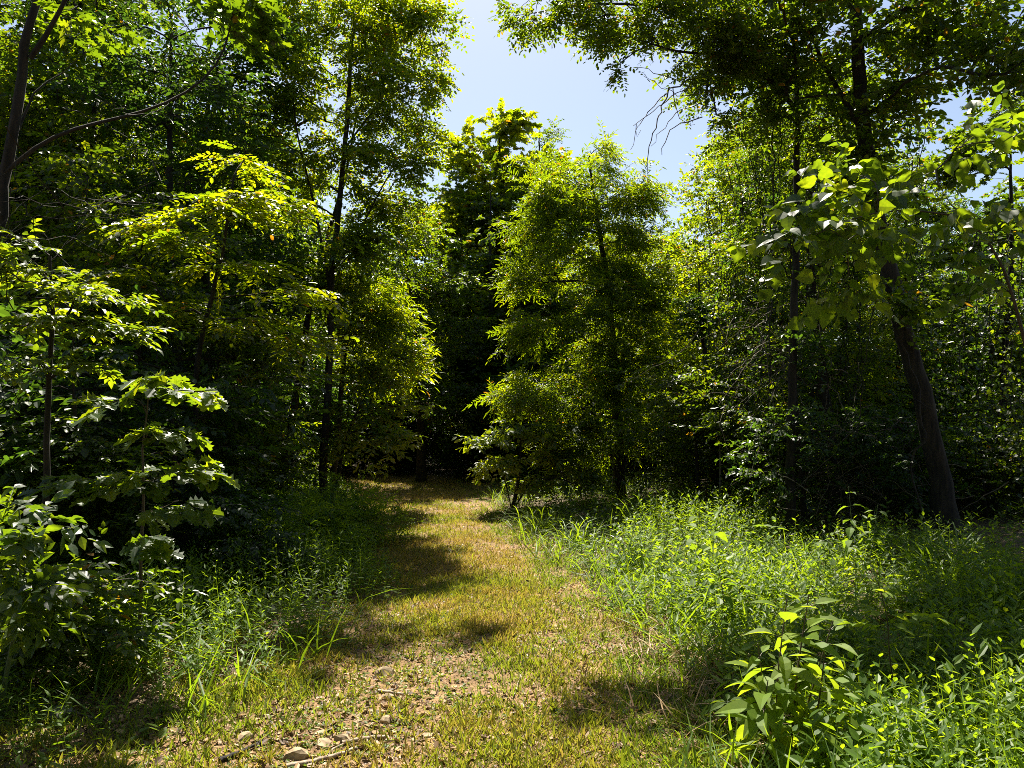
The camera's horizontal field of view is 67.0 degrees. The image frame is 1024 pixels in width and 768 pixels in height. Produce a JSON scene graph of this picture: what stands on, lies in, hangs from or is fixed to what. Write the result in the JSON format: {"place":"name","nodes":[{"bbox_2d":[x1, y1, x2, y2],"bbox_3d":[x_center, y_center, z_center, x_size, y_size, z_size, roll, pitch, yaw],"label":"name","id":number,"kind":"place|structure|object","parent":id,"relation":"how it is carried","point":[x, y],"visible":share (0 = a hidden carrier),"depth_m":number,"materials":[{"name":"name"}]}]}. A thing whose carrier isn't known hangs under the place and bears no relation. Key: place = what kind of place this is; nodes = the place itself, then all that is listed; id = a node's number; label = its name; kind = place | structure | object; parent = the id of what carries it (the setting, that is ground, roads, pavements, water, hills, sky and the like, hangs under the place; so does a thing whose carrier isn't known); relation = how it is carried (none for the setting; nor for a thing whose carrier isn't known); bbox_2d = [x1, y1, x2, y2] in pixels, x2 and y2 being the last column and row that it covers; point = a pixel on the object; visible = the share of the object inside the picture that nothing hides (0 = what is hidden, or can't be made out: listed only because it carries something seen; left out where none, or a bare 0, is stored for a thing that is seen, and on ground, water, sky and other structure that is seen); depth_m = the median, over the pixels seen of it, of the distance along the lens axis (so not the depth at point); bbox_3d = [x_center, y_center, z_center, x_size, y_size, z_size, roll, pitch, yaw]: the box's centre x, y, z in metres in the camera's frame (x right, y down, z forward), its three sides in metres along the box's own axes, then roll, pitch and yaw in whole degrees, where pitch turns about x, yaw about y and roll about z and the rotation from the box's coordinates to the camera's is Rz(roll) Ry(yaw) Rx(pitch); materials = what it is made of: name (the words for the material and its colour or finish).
{"place":"outdoors","nodes":[
{"label":"outdoors","id":0,"kind":"place"},
{"bbox_2d":[0,468,776,767],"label":"dirt path","id":1,"kind":"structure","parent":0,"point":[368,476],"depth_m":4.81,"materials":[{"name":"green plant"}]},
{"bbox_2d":[0,456,413,767],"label":"weed cover","id":2,"kind":"object","parent":1,"relation":"on","point":[209,588],"visible":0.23,"depth_m":5.68,"materials":[{"name":"green plant"}]},
{"bbox_2d":[0,482,771,767],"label":"leaf litter","id":3,"kind":"object","parent":1,"relation":"on","point":[364,760],"visible":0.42,"depth_m":4.31,"materials":[{"name":"plant"}]},
{"bbox_2d":[83,489,730,767],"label":"path weeds","id":4,"kind":"object","parent":1,"relation":"on","point":[338,728],"visible":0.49,"depth_m":4.48,"materials":[{"name":"green plant"}]},
{"bbox_2d":[529,595,897,767],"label":"dry weeds","id":5,"kind":"object","parent":1,"relation":"on","point":[688,679],"visible":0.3,"depth_m":4.76,"materials":[{"name":"brown plant"}]},
{"bbox_2d":[481,458,1023,767],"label":"weed cover","id":6,"kind":"object","parent":1,"relation":"on","point":[945,750],"visible":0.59,"depth_m":5.12,"materials":[{"name":"green plant"}]},
{"bbox_2d":[0,452,1023,767],"bbox_3d":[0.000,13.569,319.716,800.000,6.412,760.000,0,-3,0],"label":"ground","id":7,"kind":"structure","parent":0,"point":[448,472],"depth_m":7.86,"materials":[{"name":"green plant"}]},
{"bbox_2d":[0,239,85,517],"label":"shrub","id":8,"kind":"object","parent":7,"relation":"on","point":[11,343],"visible":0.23,"depth_m":6.90,"materials":[{"name":"green plant"}]},
{"bbox_2d":[0,481,115,720],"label":"shrub","id":9,"kind":"object","parent":7,"relation":"on","point":[24,547],"visible":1,"depth_m":3.89,"materials":[{"name":"green plant"}]},
{"bbox_2d":[0,101,168,349],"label":"brush tangle","id":10,"kind":"object","parent":7,"relation":"on","point":[69,217],"visible":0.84,"depth_m":5.86,"materials":[{"name":"brown plant"}]},
{"bbox_2d":[0,218,176,566],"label":"sapling","id":11,"kind":"object","parent":7,"relation":"on","point":[28,323],"visible":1,"depth_m":5.63,"materials":[{"name":"green plant"}]},
{"bbox_2d":[0,0,190,374],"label":"tree","id":12,"kind":"object","parent":7,"relation":"on","point":[4,122],"visible":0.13,"depth_m":12.45,"materials":[{"name":"green plant"}]},
{"bbox_2d":[0,521,209,693],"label":"shrub","id":13,"kind":"object","parent":7,"relation":"on","point":[117,632],"visible":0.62,"depth_m":4.58,"materials":[{"name":"green plant"}]},
{"bbox_2d":[0,380,213,607],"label":"shrub","id":14,"kind":"object","parent":7,"relation":"on","point":[79,466],"visible":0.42,"depth_m":6.38,"materials":[{"name":"green plant"}]},
{"bbox_2d":[0,0,234,385],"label":"tree","id":15,"kind":"object","parent":7,"relation":"on","point":[50,99],"visible":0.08,"depth_m":13.73,"materials":[{"name":"green plant"}]},
{"bbox_2d":[0,0,255,512],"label":"tree","id":16,"kind":"object","parent":7,"relation":"on","point":[92,109],"visible":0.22,"depth_m":11.71,"materials":[{"name":"green plant"}]},
{"bbox_2d":[17,370,239,650],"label":"oak sapling","id":17,"kind":"object","parent":7,"relation":"on","point":[207,477],"visible":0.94,"depth_m":4.93,"materials":[{"name":"green plant"}]},
{"bbox_2d":[0,0,293,242],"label":"tree","id":18,"kind":"object","parent":7,"relation":"on","point":[267,16],"visible":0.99,"depth_m":6.38,"materials":[{"name":"green plant"}]},
{"bbox_2d":[0,285,329,576],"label":"shrub","id":19,"kind":"object","parent":7,"relation":"on","point":[235,416],"visible":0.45,"depth_m":7.27,"materials":[{"name":"green plant"}]},
{"bbox_2d":[68,369,275,543],"bbox_3d":[-4.040,0.865,9.061,1.764,2.182,3.036,-2,-3,30],"label":"shrub","id":20,"kind":"object","parent":7,"relation":"on","point":[217,456],"visible":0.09,"depth_m":9.14,"materials":[{"name":"green plant"}]},
{"bbox_2d":[5,0,353,464],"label":"tree","id":21,"kind":"object","parent":7,"relation":"on","point":[208,96],"visible":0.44,"depth_m":11.22,"materials":[{"name":"green plant"}]},
{"bbox_2d":[0,131,365,420],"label":"tree","id":22,"kind":"object","parent":7,"relation":"on","point":[56,165],"visible":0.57,"depth_m":9.40,"materials":[{"name":"green plant"}]},
{"bbox_2d":[35,0,344,408],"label":"tree","id":23,"kind":"object","parent":7,"relation":"on","point":[296,230],"visible":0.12,"depth_m":13.94,"materials":[{"name":"green plant"}]},
{"bbox_2d":[86,475,326,592],"bbox_3d":[-2.856,1.425,7.040,2.380,1.140,1.988,0,-3,0],"label":"shrub","id":24,"kind":"object","parent":7,"relation":"on","point":[231,504],"visible":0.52,"depth_m":6.95,"materials":[{"name":"green plant"}]},
{"bbox_2d":[62,139,367,563],"bbox_3d":[-3.213,-0.348,8.194,3.341,4.646,1.889,0,-3,-10],"label":"tree","id":25,"kind":"object","parent":7,"relation":"on","point":[256,202],"visible":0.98,"depth_m":8.19,"materials":[{"name":"green plant"}]},
{"bbox_2d":[134,403,314,517],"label":"shrub","id":26,"kind":"object","parent":7,"relation":"on","point":[241,468],"visible":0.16,"depth_m":9.65,"materials":[{"name":"green plant"}]},
{"bbox_2d":[144,93,359,404],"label":"tree","id":27,"kind":"object","parent":7,"relation":"on","point":[247,228],"visible":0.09,"depth_m":16.50,"materials":[{"name":"green plant"}]},
{"bbox_2d":[169,380,337,515],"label":"shrub","id":28,"kind":"object","parent":7,"relation":"on","point":[274,442],"visible":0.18,"depth_m":11.46,"materials":[{"name":"green plant"}]},
{"bbox_2d":[183,123,344,434],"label":"tree","id":29,"kind":"object","parent":7,"relation":"on","point":[280,315],"visible":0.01,"depth_m":18.34,"materials":[{"name":"green plant"}]},
{"bbox_2d":[181,489,353,587],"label":"shrub","id":30,"kind":"object","parent":7,"relation":"on","point":[267,516],"visible":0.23,"depth_m":7.81,"materials":[{"name":"green plant"}]},
{"bbox_2d":[135,9,410,496],"bbox_3d":[-4.032,-2.282,13.967,4.479,9.053,3.631,0,-3,0],"label":"tree","id":31,"kind":"object","parent":7,"relation":"on","point":[279,95],"visible":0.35,"depth_m":13.72,"materials":[{"name":"green plant"}]},
{"bbox_2d":[183,359,372,488],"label":"shrub","id":32,"kind":"object","parent":7,"relation":"on","point":[309,456],"visible":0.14,"depth_m":13.20,"materials":[{"name":"green plant"}]},
{"bbox_2d":[226,359,345,494],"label":"shrub","id":33,"kind":"object","parent":7,"relation":"on","point":[311,404],"visible":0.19,"depth_m":14.88,"materials":[{"name":"green plant"}]},
{"bbox_2d":[259,482,377,564],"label":"shrub","id":34,"kind":"object","parent":7,"relation":"on","point":[342,511],"visible":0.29,"depth_m":8.85,"materials":[{"name":"green plant"}]},
{"bbox_2d":[253,311,385,469],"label":"shrub","id":35,"kind":"object","parent":7,"relation":"on","point":[336,405],"visible":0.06,"depth_m":19.03,"materials":[{"name":"green plant"}]},
{"bbox_2d":[208,0,474,497],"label":"tree","id":36,"kind":"object","parent":7,"relation":"on","point":[384,31],"visible":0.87,"depth_m":13.23,"materials":[{"name":"green plant"}]},
{"bbox_2d":[300,464,423,546],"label":"shrub","id":37,"kind":"object","parent":7,"relation":"on","point":[371,511],"visible":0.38,"depth_m":9.97,"materials":[{"name":"green plant"}]},
{"bbox_2d":[288,259,444,489],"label":"tree","id":38,"kind":"object","parent":7,"relation":"on","point":[386,310],"visible":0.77,"depth_m":13.94,"materials":[{"name":"green plant"}]},
{"bbox_2d":[291,346,445,492],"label":"shrub","id":39,"kind":"object","parent":7,"relation":"on","point":[398,433],"visible":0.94,"depth_m":13.18,"materials":[{"name":"green plant"}]},
{"bbox_2d":[346,389,424,473],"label":"shrub","id":40,"kind":"object","parent":7,"relation":"on","point":[379,456],"visible":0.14,"depth_m":22.75,"materials":[{"name":"green plant"}]},
{"bbox_2d":[335,179,484,461],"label":"tree","id":41,"kind":"object","parent":7,"relation":"on","point":[414,256],"visible":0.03,"depth_m":25.88,"materials":[{"name":"green plant"}]},
{"bbox_2d":[339,208,497,482],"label":"tree","id":42,"kind":"object","parent":7,"relation":"on","point":[448,397],"visible":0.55,"depth_m":19.58,"materials":[{"name":"green plant"}]},
{"bbox_2d":[429,424,509,478],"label":"shrub","id":43,"kind":"object","parent":7,"relation":"on","point":[463,461],"visible":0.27,"depth_m":21.07,"materials":[{"name":"green plant"}]},
{"bbox_2d":[408,320,541,470],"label":"shrub","id":44,"kind":"object","parent":7,"relation":"on","point":[461,372],"visible":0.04,"depth_m":21.86,"materials":[{"name":"green plant"}]},
{"bbox_2d":[373,97,592,453],"bbox_3d":[-0.923,-3.042,24.279,7.241,11.430,4.532,0,-3,0],"label":"tree","id":45,"kind":"object","parent":7,"relation":"on","point":[510,123],"visible":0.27,"depth_m":23.67,"materials":[{"name":"green plant"}]},
{"bbox_2d":[427,290,547,454],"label":"shrub","id":46,"kind":"object","parent":7,"relation":"on","point":[460,364],"visible":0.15,"depth_m":21.54,"materials":[{"name":"green plant"}]},
{"bbox_2d":[434,381,564,478],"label":"shrub","id":47,"kind":"object","parent":7,"relation":"on","point":[477,432],"visible":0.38,"depth_m":19.86,"materials":[{"name":"green plant"}]},
{"bbox_2d":[428,152,575,477],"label":"tree","id":48,"kind":"object","parent":7,"relation":"on","point":[482,224],"visible":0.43,"depth_m":21.57,"materials":[{"name":"green plant"}]},
{"bbox_2d":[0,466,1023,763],"bbox_3d":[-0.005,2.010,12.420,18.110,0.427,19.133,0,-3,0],"label":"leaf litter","id":49,"kind":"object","parent":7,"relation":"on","point":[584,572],"visible":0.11,"depth_m":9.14,"materials":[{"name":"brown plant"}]},
{"bbox_2d":[17,458,1023,611],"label":"woodland ground cover","id":50,"kind":"object","parent":7,"relation":"on","point":[612,545],"visible":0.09,"depth_m":9.36,"materials":[{"name":"green plant"}]},
{"bbox_2d":[491,115,579,261],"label":"tree","id":51,"kind":"object","parent":7,"relation":"on","point":[545,131],"visible":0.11,"depth_m":26.43,"materials":[{"name":"green plant"}]},
{"bbox_2d":[451,410,625,510],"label":"shrub","id":52,"kind":"object","parent":7,"relation":"on","point":[579,428],"visible":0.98,"depth_m":13.54,"materials":[{"name":"green plant"}]},
{"bbox_2d":[442,339,641,476],"bbox_3d":[0.942,0.558,20.003,5.743,3.854,3.337,1,-3,-10],"label":"shrub","id":53,"kind":"object","parent":7,"relation":"on","point":[484,384],"visible":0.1,"depth_m":19.42,"materials":[{"name":"green plant"}]},
{"bbox_2d":[456,157,637,470],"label":"tree","id":54,"kind":"object","parent":7,"relation":"on","point":[500,315],"visible":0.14,"depth_m":21.15,"materials":[{"name":"green plant"}]},
{"bbox_2d":[462,116,692,497],"bbox_3d":[1.438,-1.483,14.820,4.692,7.381,3.383,1,-3,-21],"label":"tree","id":55,"kind":"object","parent":7,"relation":"on","point":[558,196],"visible":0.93,"depth_m":14.55,"materials":[{"name":"green plant"}]},
{"bbox_2d":[524,361,683,475],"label":"shrub","id":56,"kind":"object","parent":7,"relation":"on","point":[676,371],"visible":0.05,"depth_m":19.12,"materials":[{"name":"green plant"}]},
{"bbox_2d":[487,0,821,539],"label":"tree","id":57,"kind":"object","parent":7,"relation":"on","point":[734,33],"visible":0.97,"depth_m":8.78,"materials":[{"name":"green plant"}]},
{"bbox_2d":[583,216,740,481],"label":"tree","id":58,"kind":"object","parent":7,"relation":"on","point":[688,276],"visible":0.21,"depth_m":17.02,"materials":[{"name":"green plant"}]},
{"bbox_2d":[598,350,774,506],"bbox_3d":[2.940,0.794,12.708,2.858,2.540,3.547,-2,-3,34],"label":"shrub","id":59,"kind":"object","parent":7,"relation":"on","point":[696,465],"visible":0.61,"depth_m":12.38,"materials":[{"name":"green plant"}]},
{"bbox_2d":[639,418,741,497],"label":"shrub","id":60,"kind":"object","parent":7,"relation":"on","point":[671,458],"visible":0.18,"depth_m":14.33,"materials":[{"name":"green plant"}]},
{"bbox_2d":[669,505,727,580],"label":"tall weed","id":61,"kind":"object","parent":7,"relation":"on","point":[722,535],"visible":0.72,"depth_m":7.22,"materials":[{"name":"green plant"}]},
{"bbox_2d":[666,278,756,501],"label":"dead tree","id":62,"kind":"object","parent":7,"relation":"on","point":[700,310],"visible":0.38,"depth_m":12.85,"materials":[{"name":"green plant"}]},
{"bbox_2d":[696,665,754,737],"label":"tall weed","id":63,"kind":"object","parent":7,"relation":"on","point":[730,696],"visible":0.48,"depth_m":4.14,"materials":[{"name":"green plant"}]},
{"bbox_2d":[673,403,806,502],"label":"shrub","id":64,"kind":"object","parent":7,"relation":"on","point":[735,477],"visible":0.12,"depth_m":12.73,"materials":[{"name":"green plant"}]},
{"bbox_2d":[628,96,861,492],"bbox_3d":[4.480,-1.832,15.086,4.654,7.914,3.644,0,-3,0],"label":"tree","id":65,"kind":"object","parent":7,"relation":"on","point":[722,182],"visible":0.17,"depth_m":14.72,"materials":[{"name":"green plant"}]},
{"bbox_2d":[642,351,881,512],"bbox_3d":[3.742,0.724,11.426,3.463,2.506,2.791,-2,-3,38],"label":"shrub","id":66,"kind":"object","parent":7,"relation":"on","point":[711,419],"visible":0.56,"depth_m":11.22,"materials":[{"name":"green plant"}]},
{"bbox_2d":[675,62,897,498],"bbox_3d":[5.069,-1.918,13.719,3.808,7.898,4.026,1,-3,-22],"label":"tree","id":67,"kind":"object","parent":7,"relation":"on","point":[741,272],"visible":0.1,"depth_m":13.65,"materials":[{"name":"green plant"}]},
{"bbox_2d":[714,590,863,767],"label":"tall weed","id":68,"kind":"object","parent":7,"relation":"on","point":[788,699],"visible":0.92,"depth_m":3.59,"materials":[{"name":"green plant"}]},
{"bbox_2d":[710,194,882,531],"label":"tree","id":69,"kind":"object","parent":7,"relation":"on","point":[776,434],"visible":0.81,"depth_m":9.57,"materials":[{"name":"green plant"}]},
{"bbox_2d":[682,54,934,483],"bbox_3d":[5.856,-2.328,15.511,4.957,8.765,4.301,-2,-3,33],"label":"tree","id":70,"kind":"object","parent":7,"relation":"on","point":[835,314],"visible":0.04,"depth_m":15.47,"materials":[{"name":"green plant"}]},
{"bbox_2d":[690,81,955,515],"bbox_3d":[4.517,-1.339,11.396,3.587,6.557,3.122,-1,-3,22],"label":"tree","id":71,"kind":"object","parent":7,"relation":"on","point":[786,166],"visible":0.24,"depth_m":11.23,"materials":[{"name":"green plant"}]},
{"bbox_2d":[697,195,744,479],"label":"leafy vine","id":72,"kind":"object","parent":71,"relation":"hanging from","point":[714,317],"visible":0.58,"depth_m":12.21,"materials":[{"name":"green plant"}]},
{"bbox_2d":[634,279,847,449],"bbox_3d":[3.074,-0.215,10.364,2.824,2.311,1.633,-1,-3,15],"label":"brush tangle","id":73,"kind":"object","parent":71,"relation":"attached to","point":[783,364],"visible":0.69,"depth_m":10.19,"materials":[{"name":"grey wood"}]},
{"bbox_2d":[714,141,771,425],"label":"leafy vine","id":74,"kind":"object","parent":71,"relation":"hanging from","point":[747,208],"visible":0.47,"depth_m":11.72,"materials":[{"name":"green plant"}]},
{"bbox_2d":[734,88,790,438],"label":"leafy vine","id":75,"kind":"object","parent":71,"relation":"hanging from","point":[766,272],"visible":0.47,"depth_m":10.69,"materials":[{"name":"green plant"}]},
{"bbox_2d":[774,35,840,489],"bbox_3d":[4.062,-1.778,10.508,0.917,6.402,0.620,0,-3,0],"label":"leafy vine","id":76,"kind":"object","parent":71,"relation":"hanging from","point":[824,386],"visible":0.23,"depth_m":10.47,"materials":[{"name":"green plant"}]},
{"bbox_2d":[825,238,870,513],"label":"leafy vine","id":77,"kind":"object","parent":71,"relation":"hanging from","point":[844,336],"visible":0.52,"depth_m":10.84,"materials":[{"name":"green plant"}]},
{"bbox_2d":[894,118,948,427],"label":"leafy vine","id":78,"kind":"object","parent":71,"relation":"hanging from","point":[916,224],"visible":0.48,"depth_m":10.62,"materials":[{"name":"green plant"}]},
{"bbox_2d":[678,0,1023,539],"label":"tree","id":79,"kind":"object","parent":7,"relation":"on","point":[929,29],"visible":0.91,"depth_m":8.96,"materials":[{"name":"green plant"}]},
{"bbox_2d":[835,486,892,575],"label":"tall weed","id":80,"kind":"object","parent":7,"relation":"on","point":[849,533],"visible":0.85,"depth_m":7.26,"materials":[{"name":"green plant"}]},
{"bbox_2d":[728,364,1007,536],"bbox_3d":[4.246,0.797,9.752,3.413,2.165,1.786,0,-3,0],"label":"brush tangle","id":81,"kind":"object","parent":7,"relation":"on","point":[859,495],"visible":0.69,"depth_m":9.60,"materials":[{"name":"grey wood"}]},
{"bbox_2d":[725,80,1023,345],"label":"sapling","id":82,"kind":"object","parent":7,"relation":"on","point":[822,203],"visible":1,"depth_m":5.66,"materials":[{"name":"green plant"}]},
{"bbox_2d":[772,355,999,503],"bbox_3d":[5.650,0.678,12.109,2.832,2.503,3.515,1,-3,-13],"label":"shrub","id":83,"kind":"object","parent":7,"relation":"on","point":[835,410],"visible":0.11,"depth_m":12.21,"materials":[{"name":"green plant"}]},
{"bbox_2d":[805,160,974,492],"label":"tree","id":84,"kind":"object","parent":7,"relation":"on","point":[893,223],"visible":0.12,"depth_m":13.90,"materials":[{"name":"green plant"}]},
{"bbox_2d":[835,581,948,685],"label":"compound leaf sapling","id":85,"kind":"object","parent":7,"relation":"on","point":[916,616],"visible":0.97,"depth_m":4.06,"materials":[{"name":"green plant"}]},
{"bbox_2d":[819,379,987,526],"bbox_3d":[5.030,0.897,9.974,2.674,1.923,1.554,2,-3,-30],"label":"shrub","id":86,"kind":"object","parent":7,"relation":"on","point":[904,480],"visible":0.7,"depth_m":9.64,"materials":[{"name":"green plant"}]},
{"bbox_2d":[826,198,985,413],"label":"tree","id":87,"kind":"object","parent":7,"relation":"on","point":[948,271],"visible":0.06,"depth_m":16.40,"materials":[{"name":"green plant"}]},
{"bbox_2d":[900,344,930,533],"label":"hanging vine","id":88,"kind":"object","parent":7,"relation":"on","point":[919,389],"visible":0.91,"depth_m":8.87,"materials":[{"name":"brown plant"}]},
{"bbox_2d":[868,517,1023,603],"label":"tall grass","id":89,"kind":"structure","parent":7,"relation":"on","point":[932,552],"depth_m":6.70,"materials":[{"name":"green plant"}]},
{"bbox_2d":[871,70,1023,497],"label":"tree","id":90,"kind":"object","parent":7,"relation":"on","point":[950,138],"visible":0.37,"depth_m":12.60,"materials":[{"name":"green plant"}]},
{"bbox_2d":[885,534,1023,627],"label":"tall grass","id":91,"kind":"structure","parent":7,"relation":"on","point":[1011,578],"depth_m":5.63,"materials":[{"name":"green plant"}]},
{"bbox_2d":[886,343,1023,442],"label":"shrub","id":92,"kind":"object","parent":7,"relation":"on","point":[942,384],"visible":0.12,"depth_m":13.41,"materials":[{"name":"green plant"}]},
{"bbox_2d":[904,381,1023,507],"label":"shrub","id":93,"kind":"object","parent":7,"relation":"on","point":[989,421],"visible":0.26,"depth_m":11.13,"materials":[{"name":"green plant"}]},
{"bbox_2d":[913,430,1023,519],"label":"shrub","id":94,"kind":"object","parent":7,"relation":"on","point":[979,471],"visible":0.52,"depth_m":10.14,"materials":[{"name":"green plant"}]},
{"bbox_2d":[918,193,1023,419],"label":"tree","id":95,"kind":"object","parent":7,"relation":"on","point":[964,206],"visible":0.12,"depth_m":15.46,"materials":[{"name":"green plant"}]},
{"bbox_2d":[924,175,1023,386],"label":"tree","id":96,"kind":"object","parent":7,"relation":"on","point":[1000,190],"visible":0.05,"depth_m":18.99,"materials":[{"name":"green plant"}]},
{"bbox_2d":[939,217,1012,518],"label":"leafy vine","id":97,"kind":"object","parent":7,"relation":"on","point":[962,362],"visible":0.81,"depth_m":10.24,"materials":[{"name":"green plant"}]},
{"bbox_2d":[971,419,1023,490],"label":"shrub","id":98,"kind":"object","parent":7,"relation":"on","point":[1008,439],"visible":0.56,"depth_m":10.28,"materials":[{"name":"green plant"}]},
{"bbox_2d":[984,200,1023,518],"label":"leafy vine","id":99,"kind":"object","parent":7,"relation":"on","point":[1010,337],"visible":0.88,"depth_m":9.59,"materials":[{"name":"green plant"}]},
{"bbox_2d":[0,0,1023,364],"label":"sky","id":100,"kind":"structure","parent":0,"point":[550,84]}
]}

